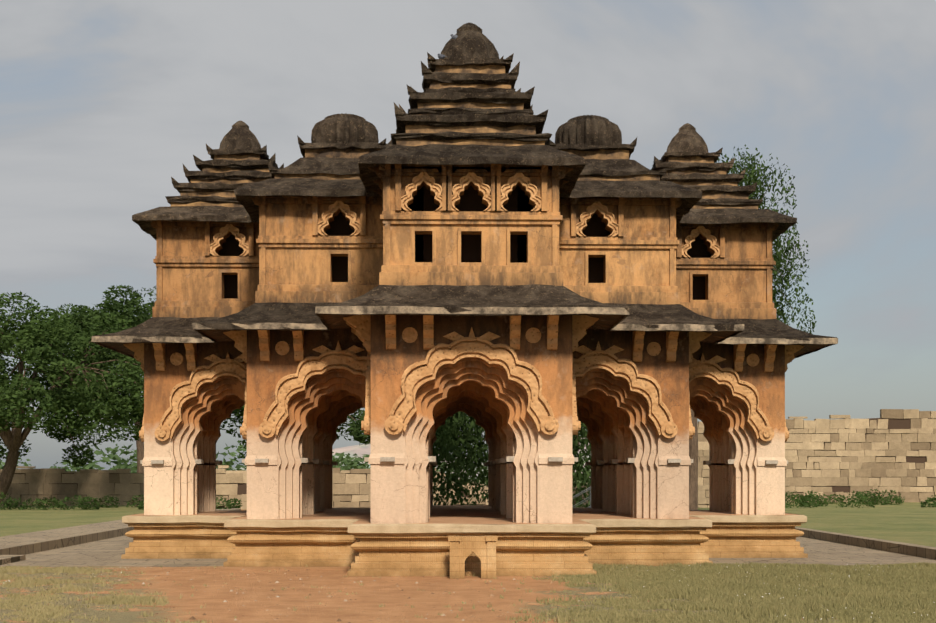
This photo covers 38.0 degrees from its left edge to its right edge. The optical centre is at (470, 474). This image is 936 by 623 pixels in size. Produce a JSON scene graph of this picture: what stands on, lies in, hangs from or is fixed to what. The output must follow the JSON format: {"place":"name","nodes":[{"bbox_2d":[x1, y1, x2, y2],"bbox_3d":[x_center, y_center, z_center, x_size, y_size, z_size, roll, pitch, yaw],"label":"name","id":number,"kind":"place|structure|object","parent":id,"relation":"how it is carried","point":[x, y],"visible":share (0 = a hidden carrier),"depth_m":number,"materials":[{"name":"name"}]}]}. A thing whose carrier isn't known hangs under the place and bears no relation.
{"place":"outdoors","nodes":[
{"label":"outdoors","id":0,"kind":"place"},
{"bbox_2d":[234,438,590,478],"bbox_3d":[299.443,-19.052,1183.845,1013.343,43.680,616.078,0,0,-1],"label":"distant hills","id":1,"kind":"structure","parent":0,"point":[359,450],"depth_m":1018.32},
{"bbox_2d":[0,479,886,622],"bbox_3d":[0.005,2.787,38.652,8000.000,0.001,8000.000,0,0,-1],"label":"ground","id":2,"kind":"structure","parent":0,"point":[369,601],"depth_m":31.07,"materials":[{"name":"soil"}]},
{"bbox_2d":[0,291,143,505],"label":"neem tree","id":3,"kind":"object","parent":2,"relation":"on","point":[31,339],"depth_m":97.18,"materials":[{"name":"green plant"}]},
{"bbox_2d":[33,284,155,472],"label":"tree","id":4,"kind":"object","parent":2,"relation":"on","point":[134,311],"depth_m":116.43,"materials":[{"name":"green plant"}]},
{"bbox_2d":[0,440,590,484],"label":"distant scrub","id":5,"kind":"object","parent":2,"relation":"on","point":[350,464],"visible":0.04,"depth_m":171.66,"materials":[{"name":"green plant"}]},
{"bbox_2d":[0,569,905,622],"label":"pebbles","id":6,"kind":"object","parent":2,"relation":"on","point":[194,618],"visible":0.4,"depth_m":31.30,"materials":[{"name":"brown stone"}]},
{"bbox_2d":[121,519,807,578],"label":"plinth","id":7,"kind":"structure","parent":2,"relation":"on","point":[462,556],"depth_m":41.30,"materials":[{"name":"stone"}]},
{"bbox_2d":[127,505,796,523],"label":"pavilion floor","id":8,"kind":"structure","parent":7,"relation":"on","point":[463,514],"depth_m":46.42,"materials":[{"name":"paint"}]},
{"bbox_2d":[142,315,786,523],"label":"pavilion walls","id":9,"kind":"structure","parent":8,"relation":"on","point":[530,484],"depth_m":42.17,"materials":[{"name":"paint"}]},
{"bbox_2d":[123,315,804,441],"bbox_3d":[-0.219,-2.866,48.650,19.771,3.549,19.771,0,0,44],"label":"carved ornament","id":10,"kind":"object","parent":9,"relation":"attached to","point":[525,375],"visible":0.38,"depth_m":41.61,"materials":[{"name":"brown stone"}]},
{"bbox_2d":[140,456,787,465],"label":"bands","id":11,"kind":"object","parent":9,"relation":"on","point":[433,460],"visible":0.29,"depth_m":45.41,"materials":[{"name":"beige stone"}]},
{"bbox_2d":[163,177,765,301],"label":"walls","id":12,"kind":"structure","parent":9,"relation":"on","point":[309,266],"depth_m":42.33,"materials":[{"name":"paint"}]},
{"bbox_2d":[132,23,796,262],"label":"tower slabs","id":13,"kind":"structure","parent":12,"relation":"on","point":[471,44],"depth_m":42.48,"materials":[{"name":"brown stone"}]},
{"bbox_2d":[438,54,446,58],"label":"pigeon tower top","id":14,"kind":"structure","parent":13,"relation":"on","point":[441,56],"depth_m":39.75,"materials":[{"name":"grey"}]},
{"bbox_2d":[150,164,778,318],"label":"trim","id":15,"kind":"structure","parent":12,"relation":"attached to","point":[459,274],"depth_m":42.04,"materials":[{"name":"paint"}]},
{"bbox_2d":[218,186,710,299],"bbox_3d":[-0.219,-6.761,48.650,15.160,3.840,15.160,0,0,44],"label":"interior","id":16,"kind":"object","parent":12,"relation":"in","point":[470,199],"visible":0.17,"depth_m":43.20,"materials":[{"name":"brown"}]},
{"bbox_2d":[210,172,719,257],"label":"window surrounds","id":17,"kind":"object","parent":12,"relation":"attached to","point":[467,180],"visible":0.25,"depth_m":42.01,"materials":[{"name":"brown stone"}]},
{"bbox_2d":[93,284,836,358],"bbox_3d":[-0.222,-5.005,48.650,23.214,1.478,23.209,0,0,44],"label":"eave","id":18,"kind":"object","parent":9,"relation":"attached to","point":[451,298],"visible":0.4,"depth_m":40.55,"materials":[{"name":"stone"}]},
{"bbox_2d":[98,315,832,356],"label":"eave soffit","id":19,"kind":"structure","parent":9,"relation":"on","point":[607,322],"depth_m":42.00,"materials":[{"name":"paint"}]},
{"bbox_2d":[91,306,837,353],"bbox_3d":[-0.221,-4.402,48.650,23.241,0.235,23.239,0,0,44],"label":"eave edge","id":20,"kind":"object","parent":19,"relation":"attached to","point":[475,310],"visible":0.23,"depth_m":40.30,"materials":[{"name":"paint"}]},
{"bbox_2d":[122,505,806,534],"bbox_3d":[-0.217,1.496,48.652,22.838,0.304,22.841,0,0,-1],"label":"plinth top","id":21,"kind":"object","parent":7,"relation":"on","point":[707,521],"depth_m":41.15,"materials":[{"name":"beige stone"}]},
{"bbox_2d":[0,409,935,508],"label":"enclosure walls","id":22,"kind":"structure","parent":2,"relation":"on","point":[858,472],"depth_m":120.35,"materials":[{"name":"beige stone"}]},
{"bbox_2d":[0,508,935,564],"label":"kerbs","id":23,"kind":"structure","parent":2,"relation":"on","point":[16,548],"depth_m":52.73,"materials":[{"name":"stone"}]},
{"bbox_2d":[0,561,935,622],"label":"grass tufts","id":24,"kind":"object","parent":2,"relation":"on","point":[720,587],"visible":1,"depth_m":30.76,"materials":[{"name":"plant"}]},
{"bbox_2d":[0,535,935,566],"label":"paved apron","id":25,"kind":"object","parent":2,"relation":"on","point":[108,552],"visible":0.14,"depth_m":45.07,"materials":[{"name":"stone"}]},
{"bbox_2d":[6,564,934,620],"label":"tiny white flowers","id":26,"kind":"object","parent":2,"relation":"on","point":[643,586],"visible":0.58,"depth_m":34.09,"materials":[{"name":"white plant"}]},
{"bbox_2d":[433,411,590,507],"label":"tree","id":27,"kind":"object","parent":2,"relation":"on","point":[448,441],"depth_m":72.76,"materials":[{"name":"green plant"}]},
{"bbox_2d":[572,487,590,507],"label":"steel visitor stair","id":28,"kind":"object","parent":2,"relation":"on","point":[584,499],"visible":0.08,"depth_m":65.85,"materials":[{"name":"grey"}]},
{"bbox_2d":[689,144,816,509],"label":"tree","id":29,"kind":"object","parent":2,"relation":"on","point":[777,256],"depth_m":79.83,"materials":[{"name":"green plant"}]},
{"bbox_2d":[170,65,757,245],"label":"roof tiers","id":30,"kind":"object","parent":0,"point":[602,154],"visible":0.19,"depth_m":42.72,"materials":[{"name":"brown stone"}]},
{"bbox_2d":[0,502,935,546],"bbox_3d":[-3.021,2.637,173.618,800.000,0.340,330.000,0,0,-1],"label":"lawn","id":31,"kind":"structure","parent":0,"point":[910,522],"depth_m":74.66,"materials":[{"name":"green plant"}]},
{"bbox_2d":[220,405,370,458],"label":"tree","id":32,"kind":"object","parent":31,"relation":"on","point":[354,430],"depth_m":130.06,"materials":[{"name":"green plant"}]},
{"bbox_2d":[0,489,935,509],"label":"bushes and hedges","id":33,"kind":"object","parent":31,"relation":"on","point":[863,498],"visible":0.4,"depth_m":101.53,"materials":[{"name":"green plant"}]},
{"bbox_2d":[0,0,935,470],"label":"sky","id":34,"kind":"structure","parent":0,"point":[103,103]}
]}

